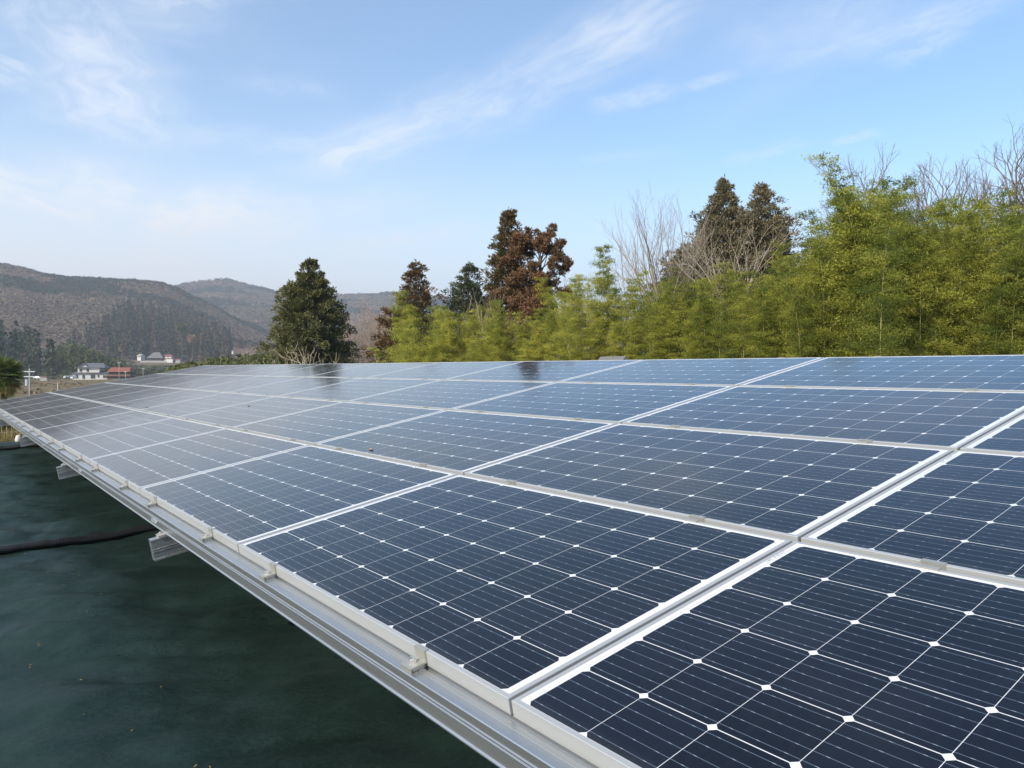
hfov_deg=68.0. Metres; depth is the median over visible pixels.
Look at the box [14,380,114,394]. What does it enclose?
field scrub
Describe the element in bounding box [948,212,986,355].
bamboo
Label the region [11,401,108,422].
solar panel
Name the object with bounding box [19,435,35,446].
rack frame
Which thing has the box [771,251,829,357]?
bamboo
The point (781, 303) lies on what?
bamboo
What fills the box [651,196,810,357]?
bare tree
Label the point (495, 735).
eave rail
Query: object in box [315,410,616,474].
solar panel
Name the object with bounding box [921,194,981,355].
bamboo
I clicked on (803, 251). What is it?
bamboo
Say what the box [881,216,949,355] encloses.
bamboo
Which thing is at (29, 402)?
solar panel
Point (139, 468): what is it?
solar panel
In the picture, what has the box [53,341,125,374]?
bamboo thicket
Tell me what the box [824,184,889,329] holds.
bamboo
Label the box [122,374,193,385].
solar panel
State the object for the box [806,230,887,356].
bamboo
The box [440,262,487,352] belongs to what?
cedar tree
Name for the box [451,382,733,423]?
solar panel
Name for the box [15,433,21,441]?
white bag
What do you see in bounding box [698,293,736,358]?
bamboo
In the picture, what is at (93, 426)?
solar panel
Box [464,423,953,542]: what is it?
solar panel
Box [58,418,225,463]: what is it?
solar panel
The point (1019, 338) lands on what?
bamboo
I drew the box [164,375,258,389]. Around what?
solar panel
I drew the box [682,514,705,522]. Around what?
clamp
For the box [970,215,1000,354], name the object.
bamboo
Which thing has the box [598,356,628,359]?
shed
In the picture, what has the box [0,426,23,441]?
dry grass
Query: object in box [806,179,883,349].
bamboo
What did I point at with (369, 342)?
bare tree
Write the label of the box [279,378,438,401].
solar panel
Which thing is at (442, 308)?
bamboo
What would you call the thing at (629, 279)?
bamboo
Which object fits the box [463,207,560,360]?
cedar tree
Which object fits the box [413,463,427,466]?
clamp
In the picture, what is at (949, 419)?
solar panel
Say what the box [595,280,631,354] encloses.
bamboo
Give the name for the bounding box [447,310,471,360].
bamboo
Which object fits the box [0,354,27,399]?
palm tree
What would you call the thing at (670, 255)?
bare tree
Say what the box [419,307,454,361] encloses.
bamboo
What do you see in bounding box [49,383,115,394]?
solar panel
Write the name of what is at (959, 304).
bamboo
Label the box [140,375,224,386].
solar panel
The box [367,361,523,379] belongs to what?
solar panel
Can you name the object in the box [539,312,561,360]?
bamboo
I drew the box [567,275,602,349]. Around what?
bamboo
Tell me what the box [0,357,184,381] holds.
village scrub
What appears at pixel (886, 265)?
bamboo
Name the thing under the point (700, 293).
bamboo
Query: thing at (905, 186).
bamboo
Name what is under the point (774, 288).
bamboo
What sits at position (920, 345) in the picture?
bamboo
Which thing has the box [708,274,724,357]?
bamboo
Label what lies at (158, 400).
solar panel
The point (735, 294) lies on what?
bamboo
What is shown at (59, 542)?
corrugated conduit
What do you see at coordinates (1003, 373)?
solar panel
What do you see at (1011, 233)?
bamboo
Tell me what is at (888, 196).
bamboo
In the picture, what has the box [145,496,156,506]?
end clamp
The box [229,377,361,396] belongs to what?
solar panel
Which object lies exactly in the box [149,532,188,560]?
rack frame
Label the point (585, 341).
bamboo
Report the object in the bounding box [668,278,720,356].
bamboo
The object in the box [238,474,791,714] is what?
solar panel
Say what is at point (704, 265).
bare tree
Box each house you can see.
[72,363,109,379]
[107,367,135,378]
[137,354,144,360]
[147,352,164,360]
[163,354,175,362]
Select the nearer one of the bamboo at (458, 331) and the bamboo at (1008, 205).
the bamboo at (1008, 205)
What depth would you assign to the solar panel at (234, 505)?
3.56 m
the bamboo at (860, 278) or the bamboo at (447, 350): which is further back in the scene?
the bamboo at (447, 350)
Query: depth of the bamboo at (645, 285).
39.20 m
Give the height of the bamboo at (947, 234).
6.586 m
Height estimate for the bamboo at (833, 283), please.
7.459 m
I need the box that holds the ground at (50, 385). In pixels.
[0,273,629,441]
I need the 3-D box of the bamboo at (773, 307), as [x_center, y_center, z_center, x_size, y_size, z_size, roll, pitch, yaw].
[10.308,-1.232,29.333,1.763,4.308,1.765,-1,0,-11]
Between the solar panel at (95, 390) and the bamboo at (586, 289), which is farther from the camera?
the bamboo at (586, 289)
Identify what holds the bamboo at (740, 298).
on the ground at (50, 385)
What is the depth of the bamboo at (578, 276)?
39.60 m
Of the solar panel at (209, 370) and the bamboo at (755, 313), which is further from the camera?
the bamboo at (755, 313)
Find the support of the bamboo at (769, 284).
on the ground at (50, 385)
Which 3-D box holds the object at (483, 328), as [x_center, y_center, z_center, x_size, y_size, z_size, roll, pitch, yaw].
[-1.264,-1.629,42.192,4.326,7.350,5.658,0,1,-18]
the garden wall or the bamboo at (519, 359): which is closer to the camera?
the bamboo at (519, 359)
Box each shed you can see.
[40,377,48,380]
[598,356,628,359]
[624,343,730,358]
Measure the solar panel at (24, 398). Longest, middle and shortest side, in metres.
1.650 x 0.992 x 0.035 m
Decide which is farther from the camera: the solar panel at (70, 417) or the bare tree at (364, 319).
the bare tree at (364, 319)
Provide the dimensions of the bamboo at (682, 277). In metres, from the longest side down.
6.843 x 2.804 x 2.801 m
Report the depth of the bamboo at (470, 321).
41.83 m
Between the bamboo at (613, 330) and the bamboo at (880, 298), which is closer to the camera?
the bamboo at (880, 298)
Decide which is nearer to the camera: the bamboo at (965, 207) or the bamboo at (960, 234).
the bamboo at (960, 234)
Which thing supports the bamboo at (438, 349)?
on the ground at (50, 385)
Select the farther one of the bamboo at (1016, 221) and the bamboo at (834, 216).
the bamboo at (834, 216)
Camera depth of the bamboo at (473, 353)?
37.84 m
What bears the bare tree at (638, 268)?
on the ground at (50, 385)
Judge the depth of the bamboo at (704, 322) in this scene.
31.54 m
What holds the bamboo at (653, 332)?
on the ground at (50, 385)
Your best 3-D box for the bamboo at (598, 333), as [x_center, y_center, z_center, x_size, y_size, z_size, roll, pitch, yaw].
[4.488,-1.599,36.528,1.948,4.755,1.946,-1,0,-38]
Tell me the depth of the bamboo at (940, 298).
29.89 m
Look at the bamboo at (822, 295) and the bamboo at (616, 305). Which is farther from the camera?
the bamboo at (616, 305)
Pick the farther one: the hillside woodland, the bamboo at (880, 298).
the hillside woodland
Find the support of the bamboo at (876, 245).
on the ground at (50, 385)
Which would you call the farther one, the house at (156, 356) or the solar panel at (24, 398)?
the house at (156, 356)
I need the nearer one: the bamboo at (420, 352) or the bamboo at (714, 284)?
the bamboo at (714, 284)
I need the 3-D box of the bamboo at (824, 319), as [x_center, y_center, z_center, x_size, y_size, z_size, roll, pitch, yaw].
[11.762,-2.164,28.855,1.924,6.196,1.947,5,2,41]
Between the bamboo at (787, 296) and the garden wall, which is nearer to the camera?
the bamboo at (787, 296)
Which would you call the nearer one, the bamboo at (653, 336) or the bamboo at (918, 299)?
the bamboo at (918, 299)
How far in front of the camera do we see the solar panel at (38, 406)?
11.60 m
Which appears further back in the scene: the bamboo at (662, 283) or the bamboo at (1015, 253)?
the bamboo at (662, 283)
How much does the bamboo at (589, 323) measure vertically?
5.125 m
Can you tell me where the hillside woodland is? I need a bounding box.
[0,263,485,359]
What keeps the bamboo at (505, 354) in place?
on the ground at (50, 385)
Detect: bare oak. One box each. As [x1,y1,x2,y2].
[806,143,1013,309]
[811,116,1023,310]
[974,140,1023,244]
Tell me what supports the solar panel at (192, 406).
on the support rail
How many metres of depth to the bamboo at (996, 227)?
27.30 m
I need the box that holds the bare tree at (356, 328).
[339,323,373,362]
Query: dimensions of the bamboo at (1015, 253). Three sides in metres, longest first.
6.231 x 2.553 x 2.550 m
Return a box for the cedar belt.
[66,296,232,361]
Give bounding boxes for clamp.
[90,464,98,471]
[118,480,128,488]
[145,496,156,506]
[199,527,213,541]
[259,561,277,580]
[401,643,428,673]
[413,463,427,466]
[500,479,516,484]
[666,425,680,427]
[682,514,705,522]
[854,439,873,442]
[914,558,947,570]
[962,388,977,390]
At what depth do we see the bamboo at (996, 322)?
25.66 m
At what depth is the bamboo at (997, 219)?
31.60 m
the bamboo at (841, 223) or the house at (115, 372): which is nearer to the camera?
the bamboo at (841, 223)
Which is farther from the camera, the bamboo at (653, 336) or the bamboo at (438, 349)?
the bamboo at (438, 349)
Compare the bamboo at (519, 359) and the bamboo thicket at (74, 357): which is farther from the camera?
the bamboo thicket at (74, 357)
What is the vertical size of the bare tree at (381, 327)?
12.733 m
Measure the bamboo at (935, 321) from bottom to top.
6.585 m
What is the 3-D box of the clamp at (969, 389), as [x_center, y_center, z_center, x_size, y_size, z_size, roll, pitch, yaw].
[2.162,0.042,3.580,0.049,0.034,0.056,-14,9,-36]
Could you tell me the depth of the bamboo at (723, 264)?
36.26 m
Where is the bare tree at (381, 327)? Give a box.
[371,312,389,356]
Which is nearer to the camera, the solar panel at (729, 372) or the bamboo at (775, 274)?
the solar panel at (729, 372)
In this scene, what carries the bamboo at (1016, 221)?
on the ground at (50, 385)
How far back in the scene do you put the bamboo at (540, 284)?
42.62 m
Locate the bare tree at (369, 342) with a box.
[345,323,389,362]
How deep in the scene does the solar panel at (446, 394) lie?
6.18 m
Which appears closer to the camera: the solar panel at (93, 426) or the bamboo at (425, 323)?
the solar panel at (93, 426)
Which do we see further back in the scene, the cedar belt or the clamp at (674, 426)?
the cedar belt
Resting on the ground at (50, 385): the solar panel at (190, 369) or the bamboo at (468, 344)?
the bamboo at (468, 344)
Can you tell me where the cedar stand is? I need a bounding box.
[0,320,59,376]
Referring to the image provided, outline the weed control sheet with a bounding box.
[0,442,498,767]
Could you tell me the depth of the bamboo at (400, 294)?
43.64 m
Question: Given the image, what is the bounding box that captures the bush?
[0,397,18,431]
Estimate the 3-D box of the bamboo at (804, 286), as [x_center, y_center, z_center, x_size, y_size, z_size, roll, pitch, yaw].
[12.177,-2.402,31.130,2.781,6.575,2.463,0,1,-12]
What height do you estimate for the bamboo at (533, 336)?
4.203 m
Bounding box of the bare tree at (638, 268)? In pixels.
[596,199,735,348]
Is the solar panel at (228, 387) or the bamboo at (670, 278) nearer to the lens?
the solar panel at (228, 387)
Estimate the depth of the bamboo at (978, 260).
27.00 m
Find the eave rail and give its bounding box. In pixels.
[0,411,598,767]
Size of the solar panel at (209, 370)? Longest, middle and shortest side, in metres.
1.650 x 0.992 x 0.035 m
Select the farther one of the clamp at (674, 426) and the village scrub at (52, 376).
the village scrub at (52, 376)
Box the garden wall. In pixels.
[140,361,166,362]
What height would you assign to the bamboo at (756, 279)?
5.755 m
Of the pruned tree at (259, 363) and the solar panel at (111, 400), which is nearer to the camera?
the solar panel at (111, 400)
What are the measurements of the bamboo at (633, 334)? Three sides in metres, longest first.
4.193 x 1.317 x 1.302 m
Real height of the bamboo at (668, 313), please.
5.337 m
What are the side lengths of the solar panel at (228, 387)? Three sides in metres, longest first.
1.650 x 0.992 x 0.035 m
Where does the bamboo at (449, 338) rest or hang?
on the ground at (50, 385)
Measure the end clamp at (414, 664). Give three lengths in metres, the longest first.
0.055 x 0.044 x 0.040 m
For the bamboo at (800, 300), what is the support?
on the ground at (50, 385)
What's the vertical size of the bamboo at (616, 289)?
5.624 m
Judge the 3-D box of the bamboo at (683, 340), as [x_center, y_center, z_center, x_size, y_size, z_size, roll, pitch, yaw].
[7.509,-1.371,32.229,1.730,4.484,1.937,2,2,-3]
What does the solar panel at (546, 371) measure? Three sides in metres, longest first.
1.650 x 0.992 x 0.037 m
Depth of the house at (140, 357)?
648.28 m
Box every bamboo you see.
[366,346,388,362]
[382,290,421,362]
[386,322,422,362]
[395,304,423,362]
[395,309,426,357]
[397,338,422,362]
[399,326,429,362]
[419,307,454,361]
[420,304,457,361]
[420,305,441,352]
[420,318,458,362]
[421,334,444,361]
[434,309,462,361]
[437,343,455,361]
[438,310,463,358]
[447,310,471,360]
[453,321,479,361]
[455,309,484,361]
[459,339,484,361]
[461,315,484,361]
[471,321,495,361]
[472,304,486,359]
[477,331,503,361]
[479,298,511,361]
[480,301,508,360]
[480,312,508,360]
[481,312,520,361]
[487,322,520,361]
[494,311,526,360]
[508,326,527,360]
[515,316,542,360]
[517,337,536,360]
[517,349,523,360]
[520,315,545,360]
[526,319,548,357]
[531,308,551,360]
[532,276,564,357]
[537,292,573,360]
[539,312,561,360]
[543,334,560,360]
[546,296,589,360]
[550,290,585,360]
[552,273,590,359]
[563,299,593,359]
[564,277,591,360]
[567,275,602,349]
[578,299,601,358]
[578,327,603,359]
[583,243,623,359]
[584,293,613,358]
[584,302,621,357]
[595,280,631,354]
[600,287,628,353]
[603,269,651,355]
[605,285,649,355]
[605,322,625,355]
[621,310,645,359]
[625,278,648,344]
[627,294,655,359]
[634,290,661,359]
[637,282,658,335]
[638,288,674,359]
[638,302,666,359]
[639,281,673,357]
[651,310,683,358]
[652,284,682,358]
[655,276,686,355]
[665,266,702,357]
[667,281,706,358]
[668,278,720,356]
[671,300,710,358]
[674,290,718,358]
[683,275,717,358]
[684,295,720,358]
[690,283,733,358]
[692,280,727,357]
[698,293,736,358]
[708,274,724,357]
[711,261,751,358]
[711,270,742,358]
[715,281,766,357]
[719,270,754,357]
[721,285,762,358]
[732,274,778,356]
[738,273,777,357]
[741,271,770,357]
[746,287,781,357]
[754,267,789,357]
[754,268,777,348]
[755,280,786,357]
[758,295,793,357]
[765,259,823,357]
[766,240,811,340]
[767,275,798,357]
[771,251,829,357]
[782,258,826,351]
[789,208,834,293]
[791,245,824,352]
[792,196,886,336]
[792,237,856,357]
[795,222,842,349]
[795,237,828,328]
[797,245,839,356]
[801,152,905,356]
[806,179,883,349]
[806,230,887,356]
[808,234,856,356]
[809,211,876,356]
[820,192,907,356]
[821,188,903,355]
[823,192,854,323]
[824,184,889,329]
[825,221,926,356]
[830,176,901,350]
[839,206,940,351]
[847,209,933,356]
[851,193,933,355]
[862,186,917,221]
[865,171,926,338]
[865,210,935,352]
[867,194,925,345]
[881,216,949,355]
[887,229,957,355]
[889,230,956,355]
[898,225,979,355]
[908,207,964,354]
[912,241,987,355]
[913,202,971,351]
[919,231,962,351]
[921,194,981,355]
[923,231,967,355]
[925,194,992,354]
[926,207,1012,355]
[944,224,1014,354]
[948,195,1006,353]
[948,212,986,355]
[948,233,1017,354]
[952,241,1020,354]
[954,244,1023,354]
[955,216,1004,347]
[969,203,1021,303]
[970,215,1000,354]
[970,226,1023,354]
[980,223,1021,353]
[981,210,1023,336]
[983,223,1023,354]
[985,185,1023,250]
[987,217,1023,354]
[1002,231,1023,316]
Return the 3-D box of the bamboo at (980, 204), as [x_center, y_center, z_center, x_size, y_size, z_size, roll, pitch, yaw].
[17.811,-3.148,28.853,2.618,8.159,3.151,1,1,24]
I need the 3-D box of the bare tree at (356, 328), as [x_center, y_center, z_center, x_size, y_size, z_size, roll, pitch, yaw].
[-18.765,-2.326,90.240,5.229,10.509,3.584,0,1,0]
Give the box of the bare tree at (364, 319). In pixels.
[353,298,394,358]
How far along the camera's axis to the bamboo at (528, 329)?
41.09 m
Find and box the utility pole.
[24,368,34,395]
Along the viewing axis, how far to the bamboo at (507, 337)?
43.88 m
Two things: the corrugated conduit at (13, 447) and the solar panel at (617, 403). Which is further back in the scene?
the corrugated conduit at (13, 447)
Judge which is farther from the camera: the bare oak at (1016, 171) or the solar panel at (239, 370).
the bare oak at (1016, 171)
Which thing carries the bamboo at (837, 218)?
on the ground at (50, 385)
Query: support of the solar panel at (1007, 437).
on the support rail
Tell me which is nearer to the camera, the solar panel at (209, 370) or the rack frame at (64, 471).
the rack frame at (64, 471)
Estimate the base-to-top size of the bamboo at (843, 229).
8.145 m
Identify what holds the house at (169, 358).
on the ground at (50, 385)
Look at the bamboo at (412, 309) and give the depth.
42.54 m
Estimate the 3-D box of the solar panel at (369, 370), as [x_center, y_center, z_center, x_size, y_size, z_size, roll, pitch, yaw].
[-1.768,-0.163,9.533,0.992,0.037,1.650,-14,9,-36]
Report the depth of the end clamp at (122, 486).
4.38 m
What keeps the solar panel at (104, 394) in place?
on the support rail
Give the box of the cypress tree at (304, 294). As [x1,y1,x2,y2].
[255,256,364,364]
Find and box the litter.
[6,513,210,767]
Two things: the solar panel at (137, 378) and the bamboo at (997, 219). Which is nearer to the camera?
the solar panel at (137, 378)
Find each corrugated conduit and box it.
[0,444,40,449]
[0,524,158,554]
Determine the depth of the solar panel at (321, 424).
5.56 m
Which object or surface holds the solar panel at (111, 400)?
on the support rail
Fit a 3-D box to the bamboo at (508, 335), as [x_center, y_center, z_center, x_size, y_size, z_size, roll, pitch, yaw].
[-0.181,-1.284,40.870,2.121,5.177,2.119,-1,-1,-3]
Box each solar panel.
[0,392,57,404]
[0,395,70,411]
[2,397,88,416]
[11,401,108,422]
[22,405,134,432]
[37,410,173,445]
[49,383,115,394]
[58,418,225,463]
[61,384,137,397]
[74,385,159,400]
[89,428,309,493]
[91,387,189,404]
[105,374,172,383]
[112,390,226,410]
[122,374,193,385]
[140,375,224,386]
[140,392,274,417]
[140,445,457,552]
[157,365,223,373]
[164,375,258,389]
[178,396,341,428]
[179,365,248,374]
[192,376,302,392]
[200,364,284,374]
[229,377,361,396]
[231,364,321,375]
[231,402,444,445]
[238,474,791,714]
[264,363,373,376]
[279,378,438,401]
[308,362,438,377]
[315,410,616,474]
[348,380,554,409]
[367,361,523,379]
[445,360,641,381]
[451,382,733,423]
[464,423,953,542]
[512,541,1023,767]
[559,357,823,385]
[622,386,1023,450]
[739,355,1023,391]
[801,450,1023,585]
[960,413,1023,454]
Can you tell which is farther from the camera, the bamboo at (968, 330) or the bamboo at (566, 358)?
the bamboo at (566, 358)
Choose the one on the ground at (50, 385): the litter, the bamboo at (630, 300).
the bamboo at (630, 300)
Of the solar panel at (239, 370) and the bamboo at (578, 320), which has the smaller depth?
the solar panel at (239, 370)
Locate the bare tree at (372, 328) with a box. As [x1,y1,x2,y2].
[339,309,377,362]
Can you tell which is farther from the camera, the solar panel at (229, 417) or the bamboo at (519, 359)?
the bamboo at (519, 359)
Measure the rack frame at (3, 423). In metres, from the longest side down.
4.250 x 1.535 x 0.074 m
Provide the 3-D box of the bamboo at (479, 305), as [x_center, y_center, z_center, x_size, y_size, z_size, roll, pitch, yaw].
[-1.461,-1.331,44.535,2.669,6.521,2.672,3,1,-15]
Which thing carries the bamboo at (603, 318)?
on the ground at (50, 385)
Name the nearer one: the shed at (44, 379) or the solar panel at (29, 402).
the solar panel at (29, 402)
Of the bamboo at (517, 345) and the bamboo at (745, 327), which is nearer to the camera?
the bamboo at (745, 327)
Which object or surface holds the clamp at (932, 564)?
attached to the support rail
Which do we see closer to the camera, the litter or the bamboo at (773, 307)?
the litter
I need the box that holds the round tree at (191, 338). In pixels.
[186,334,197,359]
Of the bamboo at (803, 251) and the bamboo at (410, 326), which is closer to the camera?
the bamboo at (803, 251)
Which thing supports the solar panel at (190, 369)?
on the support rail
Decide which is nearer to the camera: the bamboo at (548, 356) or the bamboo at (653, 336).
the bamboo at (653, 336)
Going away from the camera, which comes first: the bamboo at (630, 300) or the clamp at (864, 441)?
the clamp at (864, 441)
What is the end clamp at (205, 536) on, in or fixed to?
attached to the eave rail
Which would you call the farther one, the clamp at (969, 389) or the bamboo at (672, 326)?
the bamboo at (672, 326)
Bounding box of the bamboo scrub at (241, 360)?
[158,352,277,372]
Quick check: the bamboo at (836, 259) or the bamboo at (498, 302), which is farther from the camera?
the bamboo at (498, 302)
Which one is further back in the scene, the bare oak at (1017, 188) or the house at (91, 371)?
the house at (91, 371)
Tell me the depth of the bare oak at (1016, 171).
35.17 m
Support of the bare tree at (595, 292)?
on the ground at (50, 385)
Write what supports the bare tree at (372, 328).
on the ground at (50, 385)
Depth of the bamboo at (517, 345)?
39.26 m
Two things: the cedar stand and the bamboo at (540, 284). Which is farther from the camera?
the cedar stand
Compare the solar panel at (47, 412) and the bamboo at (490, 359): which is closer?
the solar panel at (47, 412)
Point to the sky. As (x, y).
(172, 142)
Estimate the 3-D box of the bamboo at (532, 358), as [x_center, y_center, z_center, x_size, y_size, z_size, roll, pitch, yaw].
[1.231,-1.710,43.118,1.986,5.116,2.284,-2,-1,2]
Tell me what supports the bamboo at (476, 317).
on the ground at (50, 385)
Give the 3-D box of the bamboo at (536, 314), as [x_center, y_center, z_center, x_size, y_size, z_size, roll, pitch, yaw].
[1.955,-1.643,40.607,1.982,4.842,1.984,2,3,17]
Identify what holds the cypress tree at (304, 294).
on the ground at (50, 385)
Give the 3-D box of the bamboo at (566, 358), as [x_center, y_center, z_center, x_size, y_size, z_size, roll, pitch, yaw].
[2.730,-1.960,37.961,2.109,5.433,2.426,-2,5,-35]
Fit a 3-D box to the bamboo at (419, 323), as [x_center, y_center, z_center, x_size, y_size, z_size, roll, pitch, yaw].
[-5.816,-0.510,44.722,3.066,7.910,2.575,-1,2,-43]
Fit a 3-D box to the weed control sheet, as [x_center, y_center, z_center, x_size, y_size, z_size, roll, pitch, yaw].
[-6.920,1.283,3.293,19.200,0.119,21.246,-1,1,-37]
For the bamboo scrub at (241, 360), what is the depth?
124.53 m
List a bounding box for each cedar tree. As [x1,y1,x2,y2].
[360,305,417,362]
[363,259,460,362]
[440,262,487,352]
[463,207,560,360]
[484,223,574,359]
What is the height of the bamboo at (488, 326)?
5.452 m
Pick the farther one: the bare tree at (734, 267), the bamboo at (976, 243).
the bare tree at (734, 267)
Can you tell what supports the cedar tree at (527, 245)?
on the ground at (50, 385)
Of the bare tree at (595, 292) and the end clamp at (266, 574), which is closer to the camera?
the end clamp at (266, 574)
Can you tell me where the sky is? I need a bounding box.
[0,0,1023,318]
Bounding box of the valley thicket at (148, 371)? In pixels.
[104,364,179,375]
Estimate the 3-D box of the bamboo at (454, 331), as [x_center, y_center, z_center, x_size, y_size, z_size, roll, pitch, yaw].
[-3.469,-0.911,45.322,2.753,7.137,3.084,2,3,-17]
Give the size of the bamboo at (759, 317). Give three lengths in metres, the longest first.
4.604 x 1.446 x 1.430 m
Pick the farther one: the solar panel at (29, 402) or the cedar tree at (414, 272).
the cedar tree at (414, 272)
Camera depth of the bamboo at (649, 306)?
34.32 m
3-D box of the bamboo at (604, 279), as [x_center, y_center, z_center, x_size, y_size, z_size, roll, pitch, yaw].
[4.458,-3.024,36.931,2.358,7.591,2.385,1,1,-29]
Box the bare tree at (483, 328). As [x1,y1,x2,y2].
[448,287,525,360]
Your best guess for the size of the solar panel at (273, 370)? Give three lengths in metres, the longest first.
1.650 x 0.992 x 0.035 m
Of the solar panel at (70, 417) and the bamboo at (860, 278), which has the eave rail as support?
the solar panel at (70, 417)
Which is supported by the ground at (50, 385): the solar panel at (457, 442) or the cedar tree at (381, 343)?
the cedar tree at (381, 343)
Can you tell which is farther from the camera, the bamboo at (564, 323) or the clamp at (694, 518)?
the bamboo at (564, 323)
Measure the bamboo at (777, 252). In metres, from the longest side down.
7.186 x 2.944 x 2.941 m
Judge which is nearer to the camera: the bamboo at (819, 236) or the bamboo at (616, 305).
the bamboo at (819, 236)
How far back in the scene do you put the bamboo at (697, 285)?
32.25 m
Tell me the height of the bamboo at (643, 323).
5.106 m
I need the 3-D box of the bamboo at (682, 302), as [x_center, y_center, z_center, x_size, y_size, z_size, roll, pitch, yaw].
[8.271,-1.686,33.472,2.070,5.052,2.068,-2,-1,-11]
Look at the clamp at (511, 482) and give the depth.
3.12 m
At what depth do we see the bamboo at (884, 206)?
27.28 m
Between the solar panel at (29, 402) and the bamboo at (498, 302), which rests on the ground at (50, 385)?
the bamboo at (498, 302)
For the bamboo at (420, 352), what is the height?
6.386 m
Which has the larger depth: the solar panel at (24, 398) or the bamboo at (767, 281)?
the bamboo at (767, 281)
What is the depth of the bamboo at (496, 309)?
41.26 m
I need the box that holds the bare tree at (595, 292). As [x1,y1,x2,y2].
[557,269,624,348]
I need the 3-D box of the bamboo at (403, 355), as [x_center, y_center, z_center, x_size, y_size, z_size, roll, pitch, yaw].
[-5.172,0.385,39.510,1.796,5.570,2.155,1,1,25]
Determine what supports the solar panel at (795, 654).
on the eave rail
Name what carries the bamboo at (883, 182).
on the ground at (50, 385)
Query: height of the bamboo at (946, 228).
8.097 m
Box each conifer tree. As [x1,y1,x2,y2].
[660,174,775,357]
[694,181,805,356]
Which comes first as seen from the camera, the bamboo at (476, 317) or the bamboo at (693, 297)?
the bamboo at (693, 297)
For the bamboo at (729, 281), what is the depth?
35.95 m
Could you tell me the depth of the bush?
17.22 m
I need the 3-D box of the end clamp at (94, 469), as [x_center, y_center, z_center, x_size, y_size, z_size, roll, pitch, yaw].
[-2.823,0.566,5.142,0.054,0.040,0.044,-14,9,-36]
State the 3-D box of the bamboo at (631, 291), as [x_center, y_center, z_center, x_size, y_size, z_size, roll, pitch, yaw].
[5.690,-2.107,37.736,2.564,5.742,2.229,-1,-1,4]
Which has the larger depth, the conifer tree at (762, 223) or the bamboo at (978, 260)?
the conifer tree at (762, 223)
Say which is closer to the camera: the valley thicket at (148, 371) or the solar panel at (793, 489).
the solar panel at (793, 489)
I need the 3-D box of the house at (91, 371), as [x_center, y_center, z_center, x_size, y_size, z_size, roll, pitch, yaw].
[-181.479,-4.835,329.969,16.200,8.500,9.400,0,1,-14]
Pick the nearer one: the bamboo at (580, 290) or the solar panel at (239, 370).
the solar panel at (239, 370)
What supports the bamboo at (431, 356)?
on the ground at (50, 385)
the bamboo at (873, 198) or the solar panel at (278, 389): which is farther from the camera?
the bamboo at (873, 198)
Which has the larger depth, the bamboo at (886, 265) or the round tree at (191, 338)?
the round tree at (191, 338)
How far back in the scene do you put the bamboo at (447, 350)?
39.30 m
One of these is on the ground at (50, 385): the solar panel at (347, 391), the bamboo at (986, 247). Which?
the bamboo at (986, 247)
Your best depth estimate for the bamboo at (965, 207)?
31.56 m
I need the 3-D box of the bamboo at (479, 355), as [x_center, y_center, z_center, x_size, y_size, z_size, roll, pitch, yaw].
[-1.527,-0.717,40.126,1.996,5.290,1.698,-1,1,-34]
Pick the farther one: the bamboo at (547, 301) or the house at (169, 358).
the house at (169, 358)
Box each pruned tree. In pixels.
[242,349,286,364]
[276,341,320,363]
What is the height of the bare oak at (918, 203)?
12.631 m
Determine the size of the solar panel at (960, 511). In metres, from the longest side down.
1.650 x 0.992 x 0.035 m
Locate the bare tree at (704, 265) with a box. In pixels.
[633,243,736,342]
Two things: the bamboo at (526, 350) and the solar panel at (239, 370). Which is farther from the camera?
the bamboo at (526, 350)
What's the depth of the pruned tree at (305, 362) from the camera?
27.39 m
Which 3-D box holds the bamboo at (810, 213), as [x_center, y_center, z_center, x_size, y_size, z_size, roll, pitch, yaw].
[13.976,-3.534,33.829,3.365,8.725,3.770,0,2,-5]
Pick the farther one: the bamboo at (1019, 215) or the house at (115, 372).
the house at (115, 372)
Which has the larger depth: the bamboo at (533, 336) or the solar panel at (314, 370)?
the bamboo at (533, 336)
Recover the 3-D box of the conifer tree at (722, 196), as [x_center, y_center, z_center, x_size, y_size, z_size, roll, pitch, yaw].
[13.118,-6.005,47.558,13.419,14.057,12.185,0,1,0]
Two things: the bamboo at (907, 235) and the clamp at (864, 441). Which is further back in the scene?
the bamboo at (907, 235)
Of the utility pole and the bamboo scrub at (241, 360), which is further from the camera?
the bamboo scrub at (241, 360)
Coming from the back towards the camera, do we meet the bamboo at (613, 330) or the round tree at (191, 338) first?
the round tree at (191, 338)
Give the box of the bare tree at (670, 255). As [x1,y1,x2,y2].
[628,182,724,342]
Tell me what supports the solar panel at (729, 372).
on the support rail
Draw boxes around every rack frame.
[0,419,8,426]
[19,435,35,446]
[56,463,80,479]
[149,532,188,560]
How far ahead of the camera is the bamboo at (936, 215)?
29.69 m
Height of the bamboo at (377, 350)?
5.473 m

